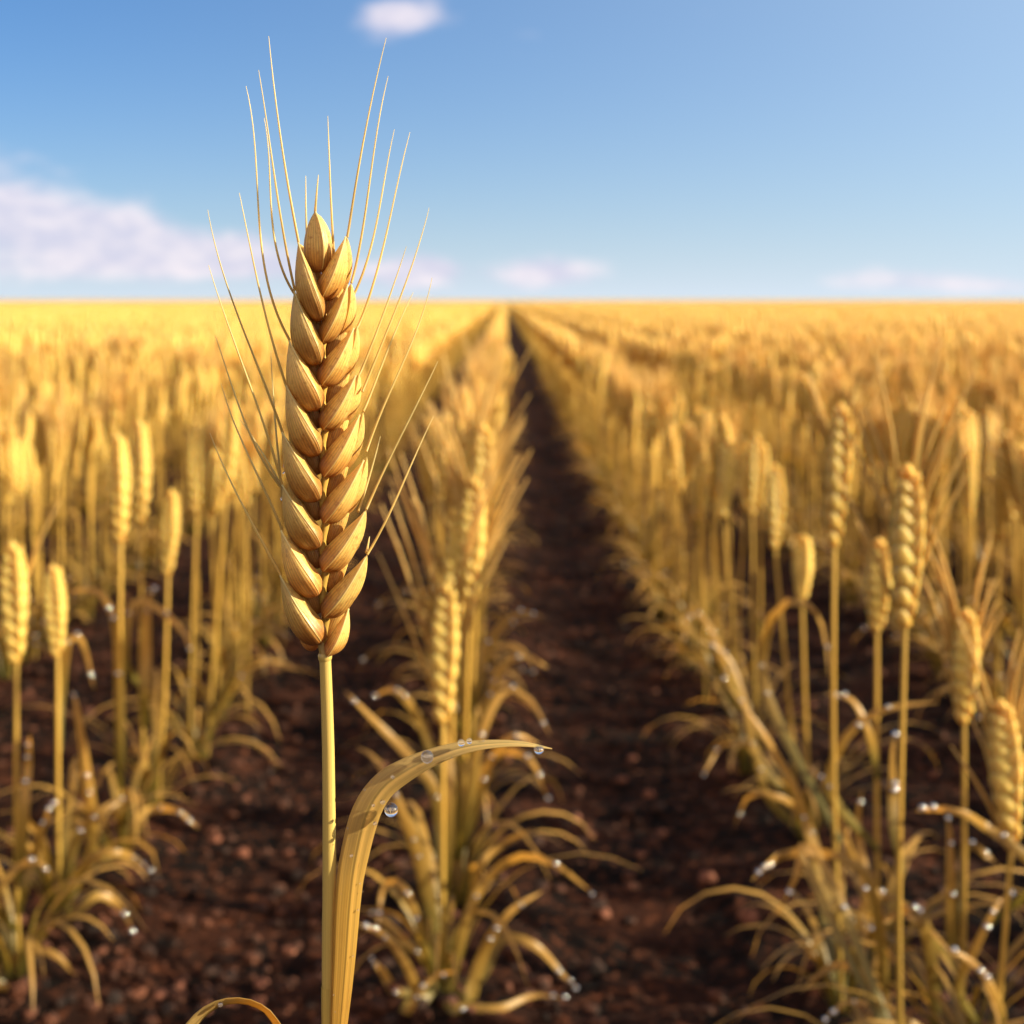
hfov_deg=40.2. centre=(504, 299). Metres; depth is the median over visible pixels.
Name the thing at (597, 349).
wheat plant
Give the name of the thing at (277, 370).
wheat plant
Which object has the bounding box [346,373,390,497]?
wheat plant
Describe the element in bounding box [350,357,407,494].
wheat plant
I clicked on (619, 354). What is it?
wheat plant
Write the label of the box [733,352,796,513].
wheat plant
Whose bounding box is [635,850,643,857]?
soil clod
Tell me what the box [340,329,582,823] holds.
wheat plant
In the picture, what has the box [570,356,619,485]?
wheat plant
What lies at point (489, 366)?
wheat plant
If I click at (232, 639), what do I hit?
wheat plant
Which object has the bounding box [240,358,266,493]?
wheat plant
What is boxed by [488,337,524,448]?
wheat plant
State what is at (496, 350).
wheat plant
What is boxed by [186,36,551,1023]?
wheat plant
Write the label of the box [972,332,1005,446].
wheat plant
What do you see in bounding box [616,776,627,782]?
soil clod
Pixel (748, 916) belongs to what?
soil clod
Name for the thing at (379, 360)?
wheat plant
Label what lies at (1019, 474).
wheat plant
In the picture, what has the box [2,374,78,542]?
wheat plant
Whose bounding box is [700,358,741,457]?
wheat plant
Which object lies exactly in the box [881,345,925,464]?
wheat plant
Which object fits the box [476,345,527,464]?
wheat plant
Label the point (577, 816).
soil clod
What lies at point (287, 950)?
soil clod
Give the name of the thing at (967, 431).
wheat plant
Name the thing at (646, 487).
wheat plant
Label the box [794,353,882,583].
wheat plant
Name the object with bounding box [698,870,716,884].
soil clod
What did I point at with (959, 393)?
wheat plant
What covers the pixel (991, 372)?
wheat plant
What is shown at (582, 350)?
wheat plant
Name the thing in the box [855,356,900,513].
wheat plant
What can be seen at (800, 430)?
wheat plant
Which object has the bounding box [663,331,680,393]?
wheat plant
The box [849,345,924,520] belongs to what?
wheat plant
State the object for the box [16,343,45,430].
wheat plant
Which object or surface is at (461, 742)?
dewdrop
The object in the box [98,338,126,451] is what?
wheat plant
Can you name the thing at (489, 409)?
wheat plant
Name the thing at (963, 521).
wheat plant
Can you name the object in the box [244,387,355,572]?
wheat plant
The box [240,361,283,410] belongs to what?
wheat plant
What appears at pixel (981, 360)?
wheat plant
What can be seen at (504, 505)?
wheat plant
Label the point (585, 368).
wheat plant
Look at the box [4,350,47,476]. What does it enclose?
wheat plant
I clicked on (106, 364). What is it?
wheat plant
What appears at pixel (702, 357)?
wheat plant
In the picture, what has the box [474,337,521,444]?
wheat plant
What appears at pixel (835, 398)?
wheat plant
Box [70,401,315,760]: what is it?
wheat plant
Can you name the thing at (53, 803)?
dewdrop
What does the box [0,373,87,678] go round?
wheat plant
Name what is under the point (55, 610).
wheat plant
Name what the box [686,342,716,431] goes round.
wheat plant
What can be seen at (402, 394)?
wheat plant
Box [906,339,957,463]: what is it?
wheat plant
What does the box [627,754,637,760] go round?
soil clod
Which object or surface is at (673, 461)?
wheat plant
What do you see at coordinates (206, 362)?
wheat plant
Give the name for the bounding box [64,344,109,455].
wheat plant
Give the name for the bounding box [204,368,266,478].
wheat plant
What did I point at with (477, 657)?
wheat plant
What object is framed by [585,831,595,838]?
soil clod
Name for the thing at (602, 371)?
wheat plant
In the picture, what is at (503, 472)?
wheat plant
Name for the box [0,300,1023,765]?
wheat field
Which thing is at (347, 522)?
wheat plant
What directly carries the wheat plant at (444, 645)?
on the soil ground
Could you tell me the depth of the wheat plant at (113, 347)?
9.17 m
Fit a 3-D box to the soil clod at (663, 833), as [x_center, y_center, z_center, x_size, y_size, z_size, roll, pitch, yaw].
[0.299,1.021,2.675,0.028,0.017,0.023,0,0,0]
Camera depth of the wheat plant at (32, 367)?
7.34 m
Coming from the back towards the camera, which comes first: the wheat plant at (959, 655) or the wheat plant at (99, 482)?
the wheat plant at (99, 482)
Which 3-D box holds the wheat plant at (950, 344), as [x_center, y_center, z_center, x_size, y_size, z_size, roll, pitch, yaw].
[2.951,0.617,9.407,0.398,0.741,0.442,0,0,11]
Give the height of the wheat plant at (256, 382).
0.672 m
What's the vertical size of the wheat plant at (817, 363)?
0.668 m
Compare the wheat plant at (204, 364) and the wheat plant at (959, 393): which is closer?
the wheat plant at (959, 393)
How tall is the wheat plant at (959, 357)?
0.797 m
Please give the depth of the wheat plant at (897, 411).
4.17 m
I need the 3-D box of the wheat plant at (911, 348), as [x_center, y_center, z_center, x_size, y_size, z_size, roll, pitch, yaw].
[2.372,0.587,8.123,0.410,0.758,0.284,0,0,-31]
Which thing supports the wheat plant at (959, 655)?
on the soil ground
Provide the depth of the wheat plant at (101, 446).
4.50 m
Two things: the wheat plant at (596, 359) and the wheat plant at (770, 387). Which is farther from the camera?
the wheat plant at (596, 359)
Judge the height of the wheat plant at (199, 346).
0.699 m
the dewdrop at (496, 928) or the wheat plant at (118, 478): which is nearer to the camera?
the dewdrop at (496, 928)
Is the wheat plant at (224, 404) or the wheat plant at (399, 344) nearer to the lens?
the wheat plant at (224, 404)
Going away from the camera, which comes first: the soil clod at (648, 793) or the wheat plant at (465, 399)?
the soil clod at (648, 793)
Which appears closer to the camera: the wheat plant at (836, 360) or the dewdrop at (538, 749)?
the dewdrop at (538, 749)
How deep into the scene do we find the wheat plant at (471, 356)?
6.71 m
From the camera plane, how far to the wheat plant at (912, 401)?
5.89 m
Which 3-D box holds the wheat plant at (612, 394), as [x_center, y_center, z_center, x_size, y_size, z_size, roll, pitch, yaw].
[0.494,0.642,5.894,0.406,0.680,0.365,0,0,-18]
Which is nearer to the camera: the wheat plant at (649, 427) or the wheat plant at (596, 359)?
the wheat plant at (649, 427)
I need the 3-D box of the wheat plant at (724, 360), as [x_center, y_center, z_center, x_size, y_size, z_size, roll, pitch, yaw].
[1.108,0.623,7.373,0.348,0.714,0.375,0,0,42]
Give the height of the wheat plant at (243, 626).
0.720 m
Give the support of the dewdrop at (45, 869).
attached to the wheat plant at (22, 953)
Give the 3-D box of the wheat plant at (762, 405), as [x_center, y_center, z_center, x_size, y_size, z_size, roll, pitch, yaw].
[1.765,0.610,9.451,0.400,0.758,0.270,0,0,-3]
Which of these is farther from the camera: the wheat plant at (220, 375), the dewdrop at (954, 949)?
the wheat plant at (220, 375)
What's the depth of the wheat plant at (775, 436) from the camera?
8.87 m
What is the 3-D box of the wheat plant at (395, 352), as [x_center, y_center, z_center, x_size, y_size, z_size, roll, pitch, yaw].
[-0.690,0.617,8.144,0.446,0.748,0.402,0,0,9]
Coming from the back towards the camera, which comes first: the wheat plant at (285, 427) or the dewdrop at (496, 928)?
the wheat plant at (285, 427)
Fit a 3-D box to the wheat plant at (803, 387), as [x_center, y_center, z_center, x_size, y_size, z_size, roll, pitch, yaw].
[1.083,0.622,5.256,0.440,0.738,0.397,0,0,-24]
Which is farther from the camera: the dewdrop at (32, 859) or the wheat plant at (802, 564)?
the wheat plant at (802, 564)
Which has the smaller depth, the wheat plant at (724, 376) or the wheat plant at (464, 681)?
the wheat plant at (464, 681)
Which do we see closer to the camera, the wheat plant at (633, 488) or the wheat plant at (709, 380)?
the wheat plant at (633, 488)
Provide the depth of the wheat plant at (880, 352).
8.68 m
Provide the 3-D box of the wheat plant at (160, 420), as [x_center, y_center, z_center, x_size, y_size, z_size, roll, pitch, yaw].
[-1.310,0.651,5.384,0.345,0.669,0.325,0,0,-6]
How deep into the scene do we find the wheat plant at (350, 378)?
5.74 m
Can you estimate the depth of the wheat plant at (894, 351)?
8.48 m
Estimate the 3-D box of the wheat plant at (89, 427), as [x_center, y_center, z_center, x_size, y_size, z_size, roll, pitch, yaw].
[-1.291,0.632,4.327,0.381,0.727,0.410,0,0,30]
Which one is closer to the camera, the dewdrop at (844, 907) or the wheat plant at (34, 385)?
the dewdrop at (844, 907)
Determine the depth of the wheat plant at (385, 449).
7.80 m
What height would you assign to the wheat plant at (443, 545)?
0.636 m
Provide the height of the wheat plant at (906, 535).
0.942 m
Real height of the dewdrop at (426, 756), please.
0.006 m
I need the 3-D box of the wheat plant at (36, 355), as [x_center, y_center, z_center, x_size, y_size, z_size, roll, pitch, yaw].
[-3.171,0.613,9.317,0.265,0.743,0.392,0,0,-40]
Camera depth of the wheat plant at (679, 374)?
8.99 m
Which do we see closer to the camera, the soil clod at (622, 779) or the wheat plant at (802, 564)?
the wheat plant at (802, 564)
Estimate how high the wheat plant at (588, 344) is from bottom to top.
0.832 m
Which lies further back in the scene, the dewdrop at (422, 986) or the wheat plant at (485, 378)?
the wheat plant at (485, 378)
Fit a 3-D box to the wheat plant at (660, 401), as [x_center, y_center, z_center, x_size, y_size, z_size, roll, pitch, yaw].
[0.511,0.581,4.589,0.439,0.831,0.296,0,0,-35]
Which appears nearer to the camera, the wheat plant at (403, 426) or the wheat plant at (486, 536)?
the wheat plant at (486, 536)
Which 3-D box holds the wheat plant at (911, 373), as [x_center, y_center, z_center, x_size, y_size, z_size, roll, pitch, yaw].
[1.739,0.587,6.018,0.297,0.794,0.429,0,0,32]
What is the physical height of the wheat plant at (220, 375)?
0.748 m
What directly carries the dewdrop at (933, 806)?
attached to the wheat plant at (1003, 751)
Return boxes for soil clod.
[153,988,167,1000]
[174,980,185,990]
[207,835,222,843]
[234,847,248,857]
[250,996,266,1009]
[254,977,270,988]
[279,944,295,956]
[283,850,293,858]
[568,813,581,820]
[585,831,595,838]
[598,907,610,918]
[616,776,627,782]
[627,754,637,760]
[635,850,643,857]
[642,788,655,797]
[655,829,667,837]
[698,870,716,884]
[737,907,759,924]
[928,770,939,778]
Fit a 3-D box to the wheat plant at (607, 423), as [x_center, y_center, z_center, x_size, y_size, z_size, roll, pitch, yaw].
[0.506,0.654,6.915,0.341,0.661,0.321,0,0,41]
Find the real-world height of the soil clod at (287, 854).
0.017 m
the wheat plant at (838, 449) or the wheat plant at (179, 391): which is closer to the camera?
the wheat plant at (838, 449)
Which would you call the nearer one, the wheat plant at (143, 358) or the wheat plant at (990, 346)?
the wheat plant at (143, 358)
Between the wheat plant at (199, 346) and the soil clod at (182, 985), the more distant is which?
the wheat plant at (199, 346)
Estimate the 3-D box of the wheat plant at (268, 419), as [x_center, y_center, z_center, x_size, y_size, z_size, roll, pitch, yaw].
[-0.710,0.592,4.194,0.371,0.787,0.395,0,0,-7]
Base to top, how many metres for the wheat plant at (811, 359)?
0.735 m
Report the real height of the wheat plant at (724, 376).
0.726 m
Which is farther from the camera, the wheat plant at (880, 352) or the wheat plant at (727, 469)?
the wheat plant at (880, 352)
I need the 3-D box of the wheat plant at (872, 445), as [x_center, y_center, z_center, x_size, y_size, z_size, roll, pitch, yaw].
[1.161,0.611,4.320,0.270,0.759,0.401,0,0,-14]
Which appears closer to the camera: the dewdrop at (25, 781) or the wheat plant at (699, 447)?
the dewdrop at (25, 781)
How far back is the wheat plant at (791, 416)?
5.77 m
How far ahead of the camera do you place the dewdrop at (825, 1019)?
1.67 m
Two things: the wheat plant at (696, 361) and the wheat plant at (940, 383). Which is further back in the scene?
the wheat plant at (696, 361)
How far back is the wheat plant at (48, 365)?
7.88 m
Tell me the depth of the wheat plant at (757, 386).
6.15 m
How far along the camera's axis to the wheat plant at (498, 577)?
4.74 m
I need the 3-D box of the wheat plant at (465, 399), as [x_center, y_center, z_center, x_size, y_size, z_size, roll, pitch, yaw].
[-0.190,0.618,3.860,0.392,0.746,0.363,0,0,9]
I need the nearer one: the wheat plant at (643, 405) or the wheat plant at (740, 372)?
the wheat plant at (643, 405)
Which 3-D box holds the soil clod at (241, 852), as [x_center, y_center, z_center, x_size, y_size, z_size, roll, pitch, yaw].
[-0.469,0.989,2.497,0.027,0.020,0.026,0,0,0]
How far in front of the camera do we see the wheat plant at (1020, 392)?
6.43 m
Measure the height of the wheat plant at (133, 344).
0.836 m
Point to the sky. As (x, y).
(556, 149)
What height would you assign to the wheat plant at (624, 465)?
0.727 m
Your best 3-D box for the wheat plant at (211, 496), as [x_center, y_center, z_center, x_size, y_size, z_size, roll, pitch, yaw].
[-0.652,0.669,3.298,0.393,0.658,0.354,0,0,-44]
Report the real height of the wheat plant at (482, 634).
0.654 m
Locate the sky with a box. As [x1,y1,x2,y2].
[0,0,1023,299]
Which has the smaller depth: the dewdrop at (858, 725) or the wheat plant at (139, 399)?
the dewdrop at (858, 725)
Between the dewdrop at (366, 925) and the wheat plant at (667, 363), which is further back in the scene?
the wheat plant at (667, 363)
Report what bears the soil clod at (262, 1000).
on the soil ground
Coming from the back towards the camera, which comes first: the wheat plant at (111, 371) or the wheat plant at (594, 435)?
the wheat plant at (594, 435)
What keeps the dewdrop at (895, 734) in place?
attached to the wheat plant at (906, 535)
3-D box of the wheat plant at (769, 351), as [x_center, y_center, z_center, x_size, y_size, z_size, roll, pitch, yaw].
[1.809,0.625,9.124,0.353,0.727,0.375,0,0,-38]
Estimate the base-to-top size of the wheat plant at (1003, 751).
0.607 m
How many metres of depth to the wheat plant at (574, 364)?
9.46 m
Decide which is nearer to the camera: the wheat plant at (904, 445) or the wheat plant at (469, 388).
the wheat plant at (904, 445)
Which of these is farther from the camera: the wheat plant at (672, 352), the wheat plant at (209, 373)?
the wheat plant at (672, 352)
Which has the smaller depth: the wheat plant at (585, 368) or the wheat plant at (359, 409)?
the wheat plant at (359, 409)
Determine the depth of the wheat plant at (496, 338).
9.42 m
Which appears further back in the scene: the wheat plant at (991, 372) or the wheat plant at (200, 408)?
the wheat plant at (200, 408)
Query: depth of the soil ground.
2.97 m
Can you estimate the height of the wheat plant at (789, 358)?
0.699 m
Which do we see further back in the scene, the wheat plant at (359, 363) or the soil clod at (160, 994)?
the wheat plant at (359, 363)
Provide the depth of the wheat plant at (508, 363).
7.63 m
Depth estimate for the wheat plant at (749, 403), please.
7.04 m
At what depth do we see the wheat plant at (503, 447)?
6.32 m
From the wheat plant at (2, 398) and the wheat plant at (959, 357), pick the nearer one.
the wheat plant at (2, 398)
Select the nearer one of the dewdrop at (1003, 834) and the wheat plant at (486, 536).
the dewdrop at (1003, 834)
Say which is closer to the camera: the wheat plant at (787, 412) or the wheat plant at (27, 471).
the wheat plant at (27, 471)
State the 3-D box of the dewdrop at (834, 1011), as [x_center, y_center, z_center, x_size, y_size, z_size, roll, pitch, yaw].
[0.398,0.862,1.692,0.010,0.009,0.009,0,0,0]
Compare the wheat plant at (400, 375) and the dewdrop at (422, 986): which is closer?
the dewdrop at (422, 986)
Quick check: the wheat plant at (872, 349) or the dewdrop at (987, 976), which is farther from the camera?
the wheat plant at (872, 349)
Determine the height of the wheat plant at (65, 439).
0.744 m
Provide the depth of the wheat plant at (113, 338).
9.34 m
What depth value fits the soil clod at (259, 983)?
2.07 m
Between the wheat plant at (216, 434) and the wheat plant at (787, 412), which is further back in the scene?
the wheat plant at (787, 412)
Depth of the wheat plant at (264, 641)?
4.02 m
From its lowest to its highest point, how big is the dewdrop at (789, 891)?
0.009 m
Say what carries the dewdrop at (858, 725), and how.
attached to the wheat plant at (877, 599)
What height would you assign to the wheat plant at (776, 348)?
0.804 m
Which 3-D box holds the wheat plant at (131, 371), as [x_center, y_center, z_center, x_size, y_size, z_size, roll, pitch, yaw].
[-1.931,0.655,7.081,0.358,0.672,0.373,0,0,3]
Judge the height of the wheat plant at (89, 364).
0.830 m
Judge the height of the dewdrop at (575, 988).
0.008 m
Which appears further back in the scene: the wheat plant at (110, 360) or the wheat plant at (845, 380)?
the wheat plant at (110, 360)
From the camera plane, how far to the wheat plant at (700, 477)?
3.35 m
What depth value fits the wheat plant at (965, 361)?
9.26 m
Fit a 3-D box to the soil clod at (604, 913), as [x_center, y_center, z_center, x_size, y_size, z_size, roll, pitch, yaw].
[0.164,1.014,2.311,0.023,0.018,0.028,0,0,0]
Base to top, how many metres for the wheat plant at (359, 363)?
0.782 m
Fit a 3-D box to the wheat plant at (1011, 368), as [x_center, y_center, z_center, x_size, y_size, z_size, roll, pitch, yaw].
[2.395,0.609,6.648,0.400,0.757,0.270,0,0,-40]
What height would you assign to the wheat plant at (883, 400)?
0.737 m
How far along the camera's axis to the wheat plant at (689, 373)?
8.56 m
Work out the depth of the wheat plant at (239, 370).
7.24 m
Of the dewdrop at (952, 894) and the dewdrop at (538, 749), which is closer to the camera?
the dewdrop at (538, 749)
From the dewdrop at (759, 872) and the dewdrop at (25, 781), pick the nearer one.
the dewdrop at (759, 872)
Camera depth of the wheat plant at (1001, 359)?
8.30 m
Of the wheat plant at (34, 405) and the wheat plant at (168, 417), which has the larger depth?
the wheat plant at (168, 417)
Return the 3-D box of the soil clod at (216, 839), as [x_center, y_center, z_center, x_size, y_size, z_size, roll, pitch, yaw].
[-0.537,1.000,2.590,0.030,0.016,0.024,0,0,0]
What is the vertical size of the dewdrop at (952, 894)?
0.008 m
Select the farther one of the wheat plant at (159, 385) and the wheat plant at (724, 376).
the wheat plant at (724, 376)
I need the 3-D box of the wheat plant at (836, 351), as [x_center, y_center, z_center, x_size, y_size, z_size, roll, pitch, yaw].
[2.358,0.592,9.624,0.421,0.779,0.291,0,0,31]
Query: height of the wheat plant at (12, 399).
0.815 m
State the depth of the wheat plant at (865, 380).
7.09 m
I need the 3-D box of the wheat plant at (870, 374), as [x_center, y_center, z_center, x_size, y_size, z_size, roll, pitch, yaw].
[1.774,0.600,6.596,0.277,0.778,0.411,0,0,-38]
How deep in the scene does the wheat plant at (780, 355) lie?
8.65 m
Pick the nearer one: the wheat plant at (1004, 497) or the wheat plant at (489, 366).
the wheat plant at (1004, 497)
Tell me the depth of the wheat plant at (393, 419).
8.34 m
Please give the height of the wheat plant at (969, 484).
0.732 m
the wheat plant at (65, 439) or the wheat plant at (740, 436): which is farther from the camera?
the wheat plant at (740, 436)
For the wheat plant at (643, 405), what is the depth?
4.71 m
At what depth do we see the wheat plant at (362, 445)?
7.31 m
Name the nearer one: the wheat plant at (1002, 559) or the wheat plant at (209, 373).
the wheat plant at (1002, 559)
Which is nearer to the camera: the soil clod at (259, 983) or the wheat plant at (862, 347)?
the soil clod at (259, 983)
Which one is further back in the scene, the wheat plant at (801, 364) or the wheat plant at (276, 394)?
the wheat plant at (801, 364)
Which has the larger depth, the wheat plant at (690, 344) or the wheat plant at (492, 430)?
the wheat plant at (690, 344)
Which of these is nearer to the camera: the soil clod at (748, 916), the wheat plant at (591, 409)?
the soil clod at (748, 916)
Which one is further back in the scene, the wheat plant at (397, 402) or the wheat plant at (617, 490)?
the wheat plant at (397, 402)
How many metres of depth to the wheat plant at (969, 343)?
8.89 m
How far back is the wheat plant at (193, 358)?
8.68 m
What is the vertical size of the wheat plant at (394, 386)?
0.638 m
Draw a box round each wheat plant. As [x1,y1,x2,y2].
[0,342,19,429]
[0,350,18,434]
[0,361,55,552]
[0,365,94,646]
[0,369,30,553]
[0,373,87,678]
[0,412,71,664]
[0,433,231,868]
[0,500,157,1011]
[0,564,191,928]
[1,344,18,436]
[2,372,78,534]
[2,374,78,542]
[3,419,280,806]
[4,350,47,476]
[5,342,37,438]
[8,348,35,483]
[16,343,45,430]
[17,341,41,439]
[17,375,93,536]
[23,377,93,524]
[26,374,102,515]
[29,381,129,622]
[30,388,164,621]
[30,398,148,605]
[43,370,161,594]
[45,352,83,457]
[51,343,84,467]
[56,359,102,512]
[62,353,193,579]
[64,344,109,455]
[67,339,109,460]
[69,351,155,496]
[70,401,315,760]
[74,326,109,458]
[74,354,109,504]
[83,363,152,478]
[96,346,193,570]
[97,356,126,454]
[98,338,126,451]
[99,367,169,483]
[99,417,182,552]
[105,322,126,441]
[108,327,130,435]
[111,387,206,555]
[122,323,140,443]
[127,347,178,482]
[127,375,213,545]
[128,346,180,478]
[144,342,181,475]
[148,347,181,470]
[148,361,231,537]
[150,443,292,719]
[151,401,291,675]
[152,364,228,523]
[154,330,191,466]
[155,342,205,464]
[155,346,190,461]
[155,368,234,531]
[166,333,205,448]
[168,348,229,497]
[177,340,210,443]
[177,343,205,432]
[179,392,282,691]
[182,349,239,435]
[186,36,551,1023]
[186,399,320,657]
[189,338,222,438]
[199,350,231,514]
[199,411,288,645]
[204,333,229,430]
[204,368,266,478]
[209,359,247,501]
[216,365,286,627]
[229,385,354,582]
[230,344,264,467]
[232,370,355,606]
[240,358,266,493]
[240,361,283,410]
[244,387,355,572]
[247,347,277,477]
[253,358,264,470]
[261,349,284,476]
[267,457,378,546]
[269,347,285,386]
[272,428,370,571]
[273,336,287,397]
[279,377,360,527]
[297,449,639,1015]
[307,394,593,941]
[319,369,383,500]
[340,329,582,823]
[345,407,380,526]
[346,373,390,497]
[346,405,388,475]
[349,345,392,483]
[350,355,403,470]
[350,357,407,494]
[351,366,396,507]
[355,373,386,518]
[358,394,525,697]
[360,341,407,469]
[364,339,426,450]
[364,341,405,477]
[364,341,415,469]
[365,354,414,472]
[365,375,406,462]
[371,341,413,458]
[371,360,417,439]
[372,346,417,461]
[372,413,524,716]
[377,383,516,631]
[377,389,510,651]
[379,341,420,440]
[379,341,424,437]
[381,331,422,453]
[399,384,521,604]
[401,376,528,631]
[404,600,539,737]
[412,435,541,676]
[413,384,520,586]
[415,482,505,566]
[417,340,538,547]
[427,353,520,504]
[432,397,533,570]
[433,365,516,534]
[435,374,524,519]
[441,367,527,587]
[445,357,522,526]
[445,388,529,533]
[464,338,509,494]
[472,336,517,452]
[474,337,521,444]
[474,342,520,490]
[474,350,514,495]
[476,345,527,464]
[477,332,522,429]
[478,328,519,432]
[480,339,529,461]
[480,352,507,472]
[485,354,525,510]
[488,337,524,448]
[489,340,527,474]
[548,337,602,448]
[550,354,606,457]
[550,355,602,442]
[557,341,606,446]
[559,322,606,440]
[559,350,606,460]
[561,356,630,460]
[564,353,618,462]
[564,353,630,504]
[566,337,633,472]
[566,345,627,473]
[567,335,625,471]
[568,338,633,480]
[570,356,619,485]
[575,339,649,482]
[580,374,647,496]
[581,365,695,575]
[584,358,637,520]
[584,372,668,534]
[586,363,649,509]
[589,362,677,522]
[594,387,694,591]
[597,350,733,601]
[597,401,746,626]
[599,355,668,514]
[602,381,694,566]
[606,380,694,555]
[608,365,672,543]
[609,359,686,548]
[618,390,736,611]
[618,408,762,669]
[631,398,750,636]
[632,420,765,657]
[639,432,860,773]
[641,399,789,685]
[643,415,790,708]
[662,341,673,386]
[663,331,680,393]
[664,337,686,421]
[665,337,1023,1022]
[669,335,698,440]
[677,346,687,451]
[680,345,703,423]
[685,463,944,842]
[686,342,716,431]
[687,349,694,411]
[688,338,713,405]
[695,351,738,470]
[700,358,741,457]
[701,345,741,481]
[708,351,769,477]
[709,334,776,502]
[719,334,1023,1023]
[719,350,739,472]
[725,345,762,492]
[730,340,775,495]
[732,351,796,528]
[732,617,1023,1023]
[733,341,805,522]
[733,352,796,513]
[734,384,783,486]
[737,371,822,542]
[739,334,778,438]
[743,334,795,446]
[746,367,850,564]
[747,340,797,448]
[749,327,810,442]
[752,502,1023,987]
[754,356,824,535]
[759,525,1023,1023]
[762,380,874,574]
[763,352,804,457]
[765,347,812,462]
[769,341,810,453]
[778,341,824,469]
[779,344,824,461]
[782,366,854,538]
[786,361,893,591]
[791,357,827,476]
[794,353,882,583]
[796,355,849,467]
[801,357,831,478]
[808,332,884,500]
[809,354,886,484]
[812,403,864,606]
[813,384,901,616]
[827,329,861,422]
[840,391,942,631]
[841,348,887,492]
[843,332,881,430]
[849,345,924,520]
[851,371,1010,680]
[855,347,893,503]
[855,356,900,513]
[856,351,896,508]
[871,335,898,456]
[873,344,932,508]
[878,339,895,452]
[879,399,1016,681]
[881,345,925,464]
[883,337,908,454]
[884,367,954,532]
[886,398,995,643]
[888,378,987,655]
[898,407,1020,717]
[904,336,929,464]
[904,339,954,469]
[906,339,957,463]
[915,384,1023,751]
[920,356,979,488]
[920,444,1023,739]
[921,354,990,541]
[925,389,1010,549]
[926,333,979,468]
[927,365,1015,560]
[941,346,1023,577]
[945,336,958,445]
[947,357,994,497]
[948,337,968,442]
[948,341,1000,494]
[948,354,1007,492]
[949,376,1019,566]
[966,341,984,454]
[969,369,1023,588]
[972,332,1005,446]
[975,528,1023,577]
[977,348,1023,488]
[979,335,1017,441]
[1005,362,1023,512]
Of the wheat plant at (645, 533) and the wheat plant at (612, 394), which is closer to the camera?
the wheat plant at (645, 533)
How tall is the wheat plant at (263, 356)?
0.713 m
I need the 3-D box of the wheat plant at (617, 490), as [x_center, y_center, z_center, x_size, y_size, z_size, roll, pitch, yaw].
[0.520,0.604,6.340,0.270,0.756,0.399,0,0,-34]
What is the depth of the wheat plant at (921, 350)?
7.94 m
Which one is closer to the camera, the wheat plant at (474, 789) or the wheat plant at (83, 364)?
the wheat plant at (474, 789)
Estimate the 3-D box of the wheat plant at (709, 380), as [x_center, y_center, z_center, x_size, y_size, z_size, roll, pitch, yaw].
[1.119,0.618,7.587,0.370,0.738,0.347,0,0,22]
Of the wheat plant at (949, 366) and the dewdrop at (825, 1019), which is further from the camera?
the wheat plant at (949, 366)
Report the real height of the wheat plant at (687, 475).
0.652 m
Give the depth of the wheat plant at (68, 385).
6.30 m
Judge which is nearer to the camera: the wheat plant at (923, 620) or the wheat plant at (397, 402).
the wheat plant at (923, 620)
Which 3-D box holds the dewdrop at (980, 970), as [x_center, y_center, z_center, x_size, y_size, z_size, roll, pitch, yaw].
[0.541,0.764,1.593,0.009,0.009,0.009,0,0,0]
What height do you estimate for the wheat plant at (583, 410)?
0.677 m
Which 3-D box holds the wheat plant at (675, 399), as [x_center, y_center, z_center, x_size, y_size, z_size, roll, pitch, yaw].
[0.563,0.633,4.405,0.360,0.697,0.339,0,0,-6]
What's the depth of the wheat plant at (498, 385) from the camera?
5.62 m
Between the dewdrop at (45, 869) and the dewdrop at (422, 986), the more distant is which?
the dewdrop at (45, 869)
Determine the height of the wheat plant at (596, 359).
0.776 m
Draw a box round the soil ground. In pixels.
[0,311,1023,1023]
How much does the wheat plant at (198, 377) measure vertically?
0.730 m
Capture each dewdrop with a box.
[22,779,28,784]
[29,856,34,862]
[43,866,48,872]
[51,800,56,806]
[130,928,135,934]
[363,922,368,928]
[384,803,397,816]
[420,983,425,989]
[421,750,432,762]
[458,739,464,746]
[493,925,499,931]
[534,745,543,753]
[556,968,561,974]
[573,985,578,991]
[755,869,761,875]
[786,888,792,895]
[822,1016,828,1022]
[830,1008,837,1015]
[841,904,847,910]
[856,722,861,728]
[890,786,897,794]
[891,779,896,785]
[892,731,898,737]
[919,804,926,811]
[930,803,936,810]
[945,815,950,821]
[950,891,955,897]
[951,946,957,953]
[977,967,983,974]
[983,923,990,931]
[984,973,990,980]
[1001,832,1006,837]
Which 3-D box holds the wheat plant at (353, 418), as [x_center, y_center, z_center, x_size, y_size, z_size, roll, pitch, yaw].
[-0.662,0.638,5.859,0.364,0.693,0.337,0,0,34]
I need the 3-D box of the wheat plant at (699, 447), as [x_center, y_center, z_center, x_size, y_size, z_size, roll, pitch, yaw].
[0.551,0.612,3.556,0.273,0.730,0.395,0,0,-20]
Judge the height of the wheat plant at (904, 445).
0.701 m
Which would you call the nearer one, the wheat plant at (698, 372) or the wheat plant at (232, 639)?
the wheat plant at (232, 639)
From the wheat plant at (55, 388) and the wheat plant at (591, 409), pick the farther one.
the wheat plant at (591, 409)
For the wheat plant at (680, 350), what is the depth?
9.64 m
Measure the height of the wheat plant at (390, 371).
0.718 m
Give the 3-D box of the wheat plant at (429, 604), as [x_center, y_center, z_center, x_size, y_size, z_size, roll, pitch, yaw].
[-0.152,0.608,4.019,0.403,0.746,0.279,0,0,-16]
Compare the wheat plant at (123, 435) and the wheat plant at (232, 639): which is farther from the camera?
the wheat plant at (123, 435)
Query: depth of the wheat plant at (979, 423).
5.18 m

